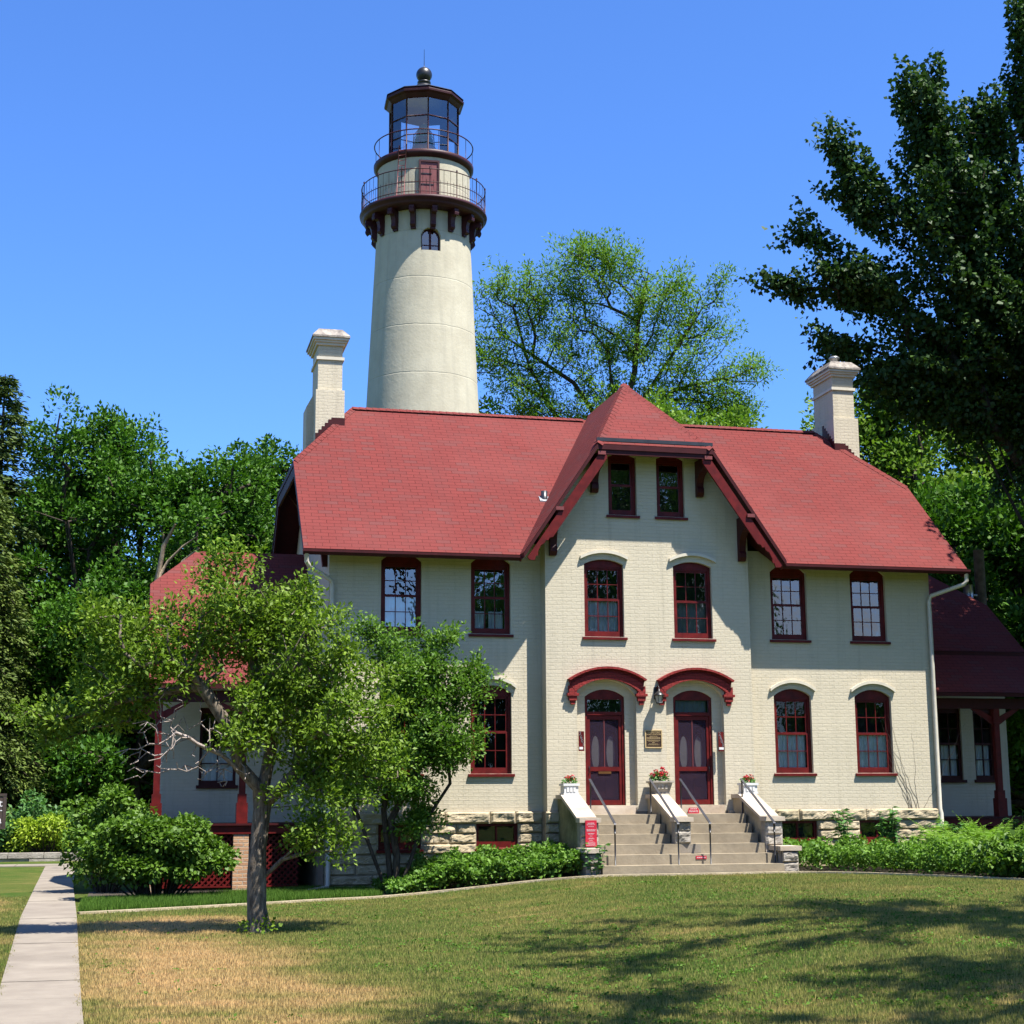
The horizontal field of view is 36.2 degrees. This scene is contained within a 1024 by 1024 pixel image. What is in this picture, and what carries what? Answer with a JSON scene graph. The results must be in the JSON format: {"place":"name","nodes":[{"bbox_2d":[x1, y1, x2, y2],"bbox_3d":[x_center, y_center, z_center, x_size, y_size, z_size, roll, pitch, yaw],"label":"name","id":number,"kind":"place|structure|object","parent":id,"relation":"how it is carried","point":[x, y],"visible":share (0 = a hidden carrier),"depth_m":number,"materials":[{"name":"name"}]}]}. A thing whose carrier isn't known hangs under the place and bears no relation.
{"place":"outdoors","nodes":[
{"label":"outdoors","id":0,"kind":"place"},
{"bbox_2d":[0,863,69,866],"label":"cross path","id":1,"kind":"structure","parent":0,"point":[22,865],"depth_m":44.56,"materials":[{"name":"concrete"}]},
{"bbox_2d":[0,866,83,1023],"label":"garden path","id":2,"kind":"structure","parent":0,"point":[40,983],"depth_m":17.85,"materials":[{"name":"concrete"}]},
{"bbox_2d":[77,884,383,911],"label":"grass","id":3,"kind":"structure","parent":0,"point":[96,902],"depth_m":28.28,"materials":[{"name":"green plant"}]},
{"bbox_2d":[0,849,1023,1023],"bbox_3d":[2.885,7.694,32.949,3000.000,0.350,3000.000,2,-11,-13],"label":"lawn","id":4,"kind":"structure","parent":0,"point":[19,881],"depth_m":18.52,"materials":[{"name":"green plant"}]},
{"bbox_2d":[0,793,6,828],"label":"garden sign","id":5,"kind":"object","parent":4,"relation":"on","point":[3,800],"visible":1,"depth_m":43.88,"materials":[{"name":"brown wood"}]},
{"bbox_2d":[0,818,25,852],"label":"dark shrub","id":6,"kind":"object","parent":4,"relation":"on","point":[3,836],"visible":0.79,"depth_m":49.26,"materials":[{"name":"green plant"}]},
{"bbox_2d":[0,374,62,771],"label":"spruce tree","id":7,"kind":"object","parent":4,"relation":"on","point":[11,441],"visible":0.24,"depth_m":61.19,"materials":[{"name":"green plant"}]},
{"bbox_2d":[0,482,63,852],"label":"arborvitae tree","id":8,"kind":"object","parent":4,"relation":"on","point":[13,759],"visible":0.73,"depth_m":55.63,"materials":[{"name":"green plant"}]},
{"bbox_2d":[0,812,73,852],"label":"lime shrub","id":9,"kind":"object","parent":4,"relation":"on","point":[38,830],"visible":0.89,"depth_m":49.21,"materials":[{"name":"green plant"}]},
{"bbox_2d":[6,788,74,852],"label":"grey shrub","id":10,"kind":"object","parent":4,"relation":"on","point":[23,812],"visible":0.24,"depth_m":51.28,"materials":[{"name":"green plant"}]},
{"bbox_2d":[0,852,84,861],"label":"stone wall","id":11,"kind":"structure","parent":4,"relation":"on","point":[29,857],"depth_m":48.16,"materials":[{"name":"grey stone"}]},
{"bbox_2d":[6,618,108,848],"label":"juniper tree","id":12,"kind":"object","parent":4,"relation":"on","point":[33,661],"visible":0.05,"depth_m":58.67,"materials":[{"name":"green plant"}]},
{"bbox_2d":[1,462,133,724],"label":"woodland tree","id":13,"kind":"object","parent":4,"relation":"on","point":[36,484],"visible":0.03,"depth_m":65.64,"materials":[{"name":"green plant"}]},
{"bbox_2d":[0,634,149,816],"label":"woodland tree","id":14,"kind":"object","parent":4,"relation":"on","point":[86,736],"depth_m":59.84,"materials":[{"name":"green plant"}]},
{"bbox_2d":[3,563,169,852],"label":"woodland tree","id":15,"kind":"object","parent":4,"relation":"on","point":[103,759],"visible":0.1,"depth_m":56.12,"materials":[{"name":"green plant"}]},
{"bbox_2d":[55,782,158,892],"bbox_3d":[-8.182,6.630,31.823,2.173,2.288,2.014,2,-11,-13],"label":"viburnum bush","id":16,"kind":"object","parent":4,"relation":"on","point":[95,815],"visible":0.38,"depth_m":31.46,"materials":[{"name":"green plant"}]},
{"bbox_2d":[1,383,273,798],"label":"woodland tree","id":17,"kind":"object","parent":4,"relation":"on","point":[112,458],"visible":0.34,"depth_m":61.33,"materials":[{"name":"green plant"}]},
{"bbox_2d":[45,438,279,802],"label":"woodland tree","id":18,"kind":"object","parent":4,"relation":"on","point":[190,503],"visible":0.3,"depth_m":59.38,"materials":[{"name":"green plant"}]},
{"bbox_2d":[154,524,199,580],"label":"dead tree","id":19,"kind":"object","parent":4,"relation":"on","point":[159,571],"visible":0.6,"depth_m":41.97,"materials":[{"name":"wood"}]},
{"bbox_2d":[1,522,417,933],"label":"crab apple tree","id":20,"kind":"object","parent":4,"relation":"on","point":[256,619],"visible":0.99,"depth_m":22.07,"materials":[{"name":"green plant"}]},
{"bbox_2d":[132,551,321,890],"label":"porch wing","id":21,"kind":"structure","parent":4,"relation":"on","point":[227,809],"depth_m":33.66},
{"bbox_2d":[196,708,237,788],"bbox_3d":[-6.418,5.150,34.092,0.890,1.730,0.580,2,-11,-13],"label":"window","id":22,"kind":"structure","parent":21,"relation":"in","point":[209,781],"depth_m":33.99,"materials":[{"name":"glass"}]},
{"bbox_2d":[210,433,302,552],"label":"woodland tree","id":23,"kind":"object","parent":4,"relation":"on","point":[272,443],"visible":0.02,"depth_m":65.35,"materials":[{"name":"green plant"}]},
{"bbox_2d":[359,65,486,412],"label":"lighthouse","id":24,"kind":"object","parent":4,"relation":"on","point":[423,219],"visible":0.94,"depth_m":66.13,"materials":[{"name":"white paint"}]},
{"bbox_2d":[421,162,437,193],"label":"door","id":25,"kind":"structure","parent":24,"relation":"in","point":[425,173],"depth_m":66.52,"materials":[{"name":"red metal"}]},
{"bbox_2d":[421,229,438,250],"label":"window","id":26,"kind":"structure","parent":24,"relation":"in","point":[429,240],"depth_m":66.34,"materials":[{"name":"clear glass"}]},
{"bbox_2d":[478,393,505,414],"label":"woodland tree","id":27,"kind":"object","parent":4,"relation":"on","point":[489,400],"visible":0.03,"depth_m":75.65,"materials":[{"name":"green plant"}]},
{"bbox_2d":[77,871,1023,914],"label":"lawn edging","id":28,"kind":"object","parent":4,"relation":"on","point":[474,887],"visible":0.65,"depth_m":29.48,"materials":[{"name":"stone"}]},
{"bbox_2d":[87,865,1021,897],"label":"bed soil","id":29,"kind":"structure","parent":4,"relation":"on","point":[836,869],"depth_m":30.88,"materials":[{"name":"brown soil"}]},
{"bbox_2d":[67,809,242,895],"bbox_3d":[-6.677,6.467,29.415,3.252,1.736,2.082,2,-11,-13],"label":"viburnum hedge","id":30,"kind":"object","parent":29,"relation":"on","point":[138,852],"visible":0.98,"depth_m":28.90,"materials":[{"name":"green plant"}]},
{"bbox_2d":[317,611,511,892],"bbox_3d":[-2.030,4.736,30.775,4.025,5.640,2.073,2,-11,-13],"label":"tree","id":31,"kind":"object","parent":29,"relation":"on","point":[437,742],"visible":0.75,"depth_m":30.73,"materials":[{"name":"green plant"}]},
{"bbox_2d":[371,837,583,894],"bbox_3d":[-0.728,6.964,30.671,3.970,1.080,2.270,1,-11,-9],"label":"ground cover","id":32,"kind":"object","parent":29,"relation":"on","point":[484,865],"visible":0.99,"depth_m":30.12,"materials":[{"name":"green plant"}]},
{"bbox_2d":[580,842,610,874],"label":"tall perennial","id":33,"kind":"object","parent":29,"relation":"on","point":[598,859],"visible":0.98,"depth_m":29.87,"materials":[{"name":"green plant"}]},
{"bbox_2d":[830,808,856,867],"bbox_3d":[6.950,6.854,32.868,0.555,1.235,0.746,-1,-10,3],"label":"tall perennial","id":34,"kind":"object","parent":29,"relation":"on","point":[843,829],"visible":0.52,"depth_m":32.97,"materials":[{"name":"green plant"}]},
{"bbox_2d":[874,806,902,844],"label":"tall perennial","id":35,"kind":"object","parent":29,"relation":"on","point":[893,833],"visible":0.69,"depth_m":33.21,"materials":[{"name":"green plant"}]},
{"bbox_2d":[783,832,1023,877],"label":"ground cover","id":36,"kind":"object","parent":29,"relation":"on","point":[873,854],"visible":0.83,"depth_m":30.28,"materials":[{"name":"green plant"}]},
{"bbox_2d":[898,832,934,850],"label":"fern","id":37,"kind":"object","parent":29,"relation":"on","point":[922,837],"visible":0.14,"depth_m":32.02,"materials":[{"name":"green plant"}]},
{"bbox_2d":[915,820,947,839],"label":"tall perennial","id":38,"kind":"object","parent":29,"relation":"on","point":[921,835],"visible":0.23,"depth_m":33.54,"materials":[{"name":"green plant"}]},
{"bbox_2d":[900,814,989,841],"bbox_3d":[9.111,6.831,32.669,1.790,1.042,1.557,4,-11,-24],"label":"fern","id":39,"kind":"object","parent":29,"relation":"on","point":[929,829],"visible":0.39,"depth_m":32.78,"materials":[{"name":"green plant"}]},
{"bbox_2d":[927,829,990,850],"bbox_3d":[8.979,6.732,31.451,1.206,0.808,1.705,0,-10,0],"label":"fern","id":40,"kind":"object","parent":29,"relation":"on","point":[946,834],"visible":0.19,"depth_m":31.13,"materials":[{"name":"green plant"}]},
{"bbox_2d":[948,822,974,835],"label":"tall perennial","id":41,"kind":"object","parent":29,"relation":"on","point":[961,826],"visible":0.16,"depth_m":33.05,"materials":[{"name":"green plant"}]},
{"bbox_2d":[949,825,992,869],"bbox_3d":[9.070,6.504,30.320,1.097,0.854,1.201,6,-12,-30],"label":"fern","id":42,"kind":"object","parent":29,"relation":"on","point":[964,839],"visible":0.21,"depth_m":30.56,"materials":[{"name":"green plant"}]},
{"bbox_2d":[935,811,1022,846],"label":"fern","id":43,"kind":"object","parent":29,"relation":"on","point":[973,830],"visible":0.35,"depth_m":31.81,"materials":[{"name":"green plant"}]},
{"bbox_2d":[955,816,1023,836],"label":"fern","id":44,"kind":"object","parent":29,"relation":"on","point":[1008,828],"visible":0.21,"depth_m":32.59,"materials":[{"name":"green plant"}]},
{"bbox_2d":[964,825,1023,838],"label":"fern","id":45,"kind":"object","parent":29,"relation":"on","point":[993,834],"visible":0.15,"depth_m":30.96,"materials":[{"name":"green plant"}]},
{"bbox_2d":[965,829,1023,877],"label":"hosta clump","id":46,"kind":"object","parent":29,"relation":"on","point":[994,842],"visible":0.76,"depth_m":28.40,"materials":[{"name":"green plant"}]},
{"bbox_2d":[1001,811,1023,830],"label":"tall perennial","id":47,"kind":"object","parent":29,"relation":"on","point":[1012,827],"visible":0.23,"depth_m":34.39,"materials":[{"name":"green plant"}]},
{"bbox_2d":[272,328,970,889],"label":"brick house","id":48,"kind":"structure","parent":4,"relation":"on","point":[760,598],"depth_m":34.06,"materials":[{"name":"brick"}]},
{"bbox_2d":[376,825,423,852],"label":"basement window","id":49,"kind":"structure","parent":48,"relation":"in","point":[401,843],"depth_m":31.90,"materials":[{"name":"red paint"}]},
{"bbox_2d":[379,683,423,775],"bbox_3d":[-2.357,4.449,32.501,1.060,2.090,0.590,2,-11,-13],"label":"window","id":50,"kind":"structure","parent":48,"relation":"in","point":[379,683],"depth_m":32.45,"materials":[{"name":"red paint"}]},
{"bbox_2d":[381,557,423,635],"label":"window","id":51,"kind":"structure","parent":48,"relation":"in","point":[400,576],"depth_m":32.95,"materials":[{"name":"clear glass"}]},
{"bbox_2d":[468,560,513,636],"bbox_3d":[-0.506,1.824,33.446,0.970,1.745,0.575,2,-11,-13],"label":"window","id":52,"kind":"structure","parent":48,"relation":"in","point":[490,585],"depth_m":33.42,"materials":[{"name":"red paint"}]},
{"bbox_2d":[468,676,515,776],"bbox_3d":[-0.489,4.520,32.945,1.060,2.090,0.590,2,-11,-13],"label":"window","id":53,"kind":"structure","parent":48,"relation":"in","point":[497,714],"depth_m":33.07,"materials":[{"name":"red paint"}]},
{"bbox_2d":[475,824,516,850],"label":"basement window","id":54,"kind":"structure","parent":48,"relation":"in","point":[501,835],"depth_m":32.49,"materials":[{"name":"black glass"}]},
{"bbox_2d":[578,731,583,750],"bbox_3d":[1.451,4.792,32.717,0.116,0.410,0.033,2,-11,-13],"label":"number board","id":55,"kind":"object","parent":48,"relation":"attached to","point":[581,739],"visible":1,"depth_m":32.71,"materials":[{"name":"red paint"}]},
{"bbox_2d":[580,550,627,639],"bbox_3d":[1.914,1.809,33.635,1.060,1.925,0.590,2,-11,-13],"label":"window","id":56,"kind":"structure","parent":48,"relation":"in","point":[603,590],"depth_m":33.57,"materials":[{"name":"red paint"}]},
{"bbox_2d":[587,716,622,804],"bbox_3d":[1.958,5.229,32.978,0.755,1.860,0.090,2,-11,-13],"label":"screen door","id":57,"kind":"structure","parent":48,"relation":"in","point":[604,741],"depth_m":33.01,"materials":[{"name":"red paint"}]},
{"bbox_2d":[606,455,639,518],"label":"window","id":58,"kind":"structure","parent":48,"relation":"in","point":[621,469],"depth_m":34.19,"materials":[{"name":"clear glass"}]},
{"bbox_2d":[645,730,661,747],"bbox_3d":[2.994,4.800,33.096,0.380,0.380,0.029,2,-11,-13],"label":"wall plaque","id":59,"kind":"object","parent":48,"relation":"attached to","point":[653,738],"depth_m":33.09,"materials":[{"name":"brown metal"}]},
{"bbox_2d":[653,685,664,703],"bbox_3d":[3.117,3.859,33.145,0.232,0.393,0.326,-2,-10,8],"label":"wall lantern","id":60,"kind":"object","parent":48,"relation":"attached to","point":[658,695],"depth_m":33.05,"materials":[{"name":"black metal"}]},
{"bbox_2d":[655,457,687,519],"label":"window","id":61,"kind":"structure","parent":48,"relation":"in","point":[669,473],"depth_m":34.46,"materials":[{"name":"clear glass"}]},
{"bbox_2d":[669,553,716,641],"bbox_3d":[3.863,1.883,34.098,1.060,1.925,0.590,2,-11,-13],"label":"window","id":62,"kind":"structure","parent":48,"relation":"in","point":[691,581],"depth_m":34.07,"materials":[{"name":"red paint"}]},
{"bbox_2d":[675,716,710,803],"bbox_3d":[3.874,5.301,33.434,0.755,1.860,0.090,2,-11,-13],"label":"screen door","id":63,"kind":"structure","parent":48,"relation":"in","point":[692,732],"depth_m":33.46,"materials":[{"name":"red paint"}]},
{"bbox_2d":[718,732,723,750],"bbox_3d":[4.465,4.907,33.433,0.116,0.410,0.033,2,-11,-13],"label":"number board","id":64,"kind":"object","parent":48,"relation":"attached to","point":[720,741],"visible":1,"depth_m":33.42,"materials":[{"name":"red paint"}]},
{"bbox_2d":[770,568,811,642],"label":"window","id":65,"kind":"structure","parent":48,"relation":"in","point":[787,587],"depth_m":35.09,"materials":[{"name":"clear glass"}]},
{"bbox_2d":[770,680,816,775],"bbox_3d":[6.119,4.770,34.515,1.060,2.090,0.590,2,-11,-13],"label":"window","id":66,"kind":"structure","parent":48,"relation":"in","point":[791,706],"depth_m":34.45,"materials":[{"name":"red paint"}]},
{"bbox_2d":[782,821,816,844],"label":"basement window","id":67,"kind":"structure","parent":48,"relation":"in","point":[795,830],"depth_m":34.07,"materials":[{"name":"glass"}]},
{"bbox_2d":[849,571,890,643],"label":"window","id":68,"kind":"structure","parent":48,"relation":"in","point":[866,587],"depth_m":35.53,"materials":[{"name":"clear glass"}]},
{"bbox_2d":[850,681,897,775],"bbox_3d":[7.988,4.841,34.959,1.060,2.090,0.590,2,-11,-13],"label":"window","id":69,"kind":"structure","parent":48,"relation":"in","point":[872,710],"depth_m":34.90,"materials":[{"name":"red paint"}]},
{"bbox_2d":[860,820,895,844],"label":"basement window","id":70,"kind":"structure","parent":48,"relation":"in","point":[867,828],"depth_m":34.48,"materials":[{"name":"glass"}]},
{"bbox_2d":[883,724,964,807],"bbox_3d":[9.221,5.592,34.880,2.051,2.115,0.008,2,-11,-13],"label":"bare creeper","id":71,"kind":"object","parent":48,"relation":"attached to","point":[907,776],"visible":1,"depth_m":34.69,"materials":[{"name":"plant"}]},
{"bbox_2d":[472,227,787,427],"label":"locust tree","id":72,"kind":"object","parent":4,"relation":"on","point":[634,353],"visible":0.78,"depth_m":76.53,"materials":[{"name":"green plant"}]},
{"bbox_2d":[555,794,801,875],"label":"front steps","id":73,"kind":"structure","parent":4,"relation":"on","point":[742,842],"depth_m":31.14,"materials":[{"name":"concrete"}]},
{"bbox_2d":[559,775,579,794],"bbox_3d":[1.168,5.616,32.240,0.364,0.417,0.383,2,-11,-13],"label":"planter","id":74,"kind":"object","parent":73,"relation":"on","point":[568,788],"visible":1,"depth_m":32.08,"materials":[{"name":"white paint"}]},
{"bbox_2d":[585,820,596,846],"bbox_3d":[1.542,6.266,30.495,0.230,0.500,0.018,2,-11,-13],"label":"notice sign","id":75,"kind":"object","parent":73,"relation":"on","point":[591,832],"visible":0.95,"depth_m":30.49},
{"bbox_2d":[589,779,615,865],"bbox_3d":[1.796,6.135,31.072,0.048,1.672,1.702,2,-11,-13],"label":"handrail","id":76,"kind":"object","parent":73,"relation":"on","point":[602,801],"visible":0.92,"depth_m":30.76,"materials":[{"name":"black metal"}]},
{"bbox_2d":[646,766,674,793],"bbox_3d":[3.081,5.605,32.692,0.501,0.580,0.470,2,-11,-13],"label":"urn planter","id":77,"kind":"object","parent":73,"relation":"on","point":[662,785],"visible":0.95,"depth_m":32.54,"materials":[{"name":"stone"}]},
{"bbox_2d":[649,779,679,864],"bbox_3d":[3.050,6.182,31.370,0.048,1.672,1.702,2,-11,-13],"label":"handrail","id":78,"kind":"object","parent":73,"relation":"on","point":[664,801],"visible":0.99,"depth_m":31.26,"materials":[{"name":"black metal"}]},
{"bbox_2d":[688,808,698,813],"bbox_3d":[3.824,6.288,32.944,0.240,0.120,0.014,2,-11,-13],"label":"door notice","id":79,"kind":"object","parent":73,"relation":"on","point":[692,810],"depth_m":32.94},
{"bbox_2d":[679,779,711,863],"bbox_3d":[3.692,6.207,31.523,0.048,1.672,1.702,2,-11,-13],"label":"handrail","id":80,"kind":"object","parent":73,"relation":"on","point":[695,801],"visible":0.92,"depth_m":31.42,"materials":[{"name":"black metal"}]},
{"bbox_2d":[696,856,706,858],"bbox_3d":[3.712,6.778,30.697,0.220,0.060,0.012,2,-11,-13],"label":"step notice","id":81,"kind":"object","parent":73,"relation":"attached to","point":[701,857],"visible":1,"depth_m":30.69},
{"bbox_2d":[737,774,758,793],"bbox_3d":[5.003,5.761,33.135,0.365,0.413,0.375,2,-11,-13],"label":"planter","id":82,"kind":"object","parent":73,"relation":"on","point":[748,780],"visible":0.94,"depth_m":33.00,"materials":[{"name":"white paint"}]},
{"bbox_2d":[740,778,775,862],"bbox_3d":[5.004,6.256,31.835,0.048,1.672,1.702,2,-11,-13],"label":"handrail","id":83,"kind":"object","parent":73,"relation":"on","point":[757,800],"visible":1,"depth_m":31.69,"materials":[{"name":"black metal"}]},
{"bbox_2d":[644,384,743,426],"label":"woodland tree","id":84,"kind":"object","parent":4,"relation":"on","point":[680,416],"visible":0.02,"depth_m":58.23,"materials":[{"name":"green plant"}]},
{"bbox_2d":[710,403,768,427],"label":"woodland tree","id":85,"kind":"object","parent":4,"relation":"on","point":[741,417],"depth_m":61.72,"materials":[{"name":"green plant"}]},
{"bbox_2d":[733,0,1023,527],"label":"maple tree","id":86,"kind":"object","parent":4,"relation":"on","point":[962,364],"visible":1,"depth_m":40.99,"materials":[{"name":"green plant"}]},
{"bbox_2d":[799,355,994,499],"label":"woodland tree","id":87,"kind":"object","parent":4,"relation":"on","point":[887,448],"visible":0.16,"depth_m":50.40,"materials":[{"name":"green plant"}]},
{"bbox_2d":[912,472,1023,815],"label":"woodland tree","id":88,"kind":"object","parent":4,"relation":"on","point":[965,497],"visible":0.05,"depth_m":45.20,"materials":[{"name":"green plant"}]},
{"bbox_2d":[925,424,1023,513],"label":"woodland tree","id":89,"kind":"object","parent":4,"relation":"on","point":[955,457],"visible":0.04,"depth_m":53.70,"materials":[{"name":"green plant"}]},
{"bbox_2d":[928,575,1023,835],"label":"porch wing","id":90,"kind":"structure","parent":4,"relation":"on","point":[979,661],"depth_m":37.91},
{"bbox_2d":[938,709,966,782],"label":"window","id":91,"kind":"structure","parent":90,"relation":"in","point":[949,773],"depth_m":38.10,"materials":[{"name":"red paint"}]},
{"bbox_2d":[963,549,986,604],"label":"chimney","id":92,"kind":"object","parent":90,"relation":"on","point":[980,594],"visible":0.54,"depth_m":40.75,"materials":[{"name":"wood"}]},
{"bbox_2d":[972,709,994,782],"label":"window","id":93,"kind":"structure","parent":90,"relation":"in","point":[982,759],"depth_m":38.29,"materials":[{"name":"red paint"}]},
{"bbox_2d":[928,499,1023,815],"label":"woodland tree","id":94,"kind":"object","parent":4,"relation":"on","point":[1004,549],"visible":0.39,"depth_m":42.99,"materials":[{"name":"green plant"}]},
{"bbox_2d":[0,0,1023,585],"label":"sky","id":95,"kind":"structure","parent":0,"point":[181,181],"materials":[{"name":"blue"}]},
{"bbox_2d":[88,879,1023,1023],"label":"clover","id":96,"kind":"object","parent":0,"point":[576,1007],"visible":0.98,"depth_m":16.50,"materials":[{"name":"green plant"}]}
]}

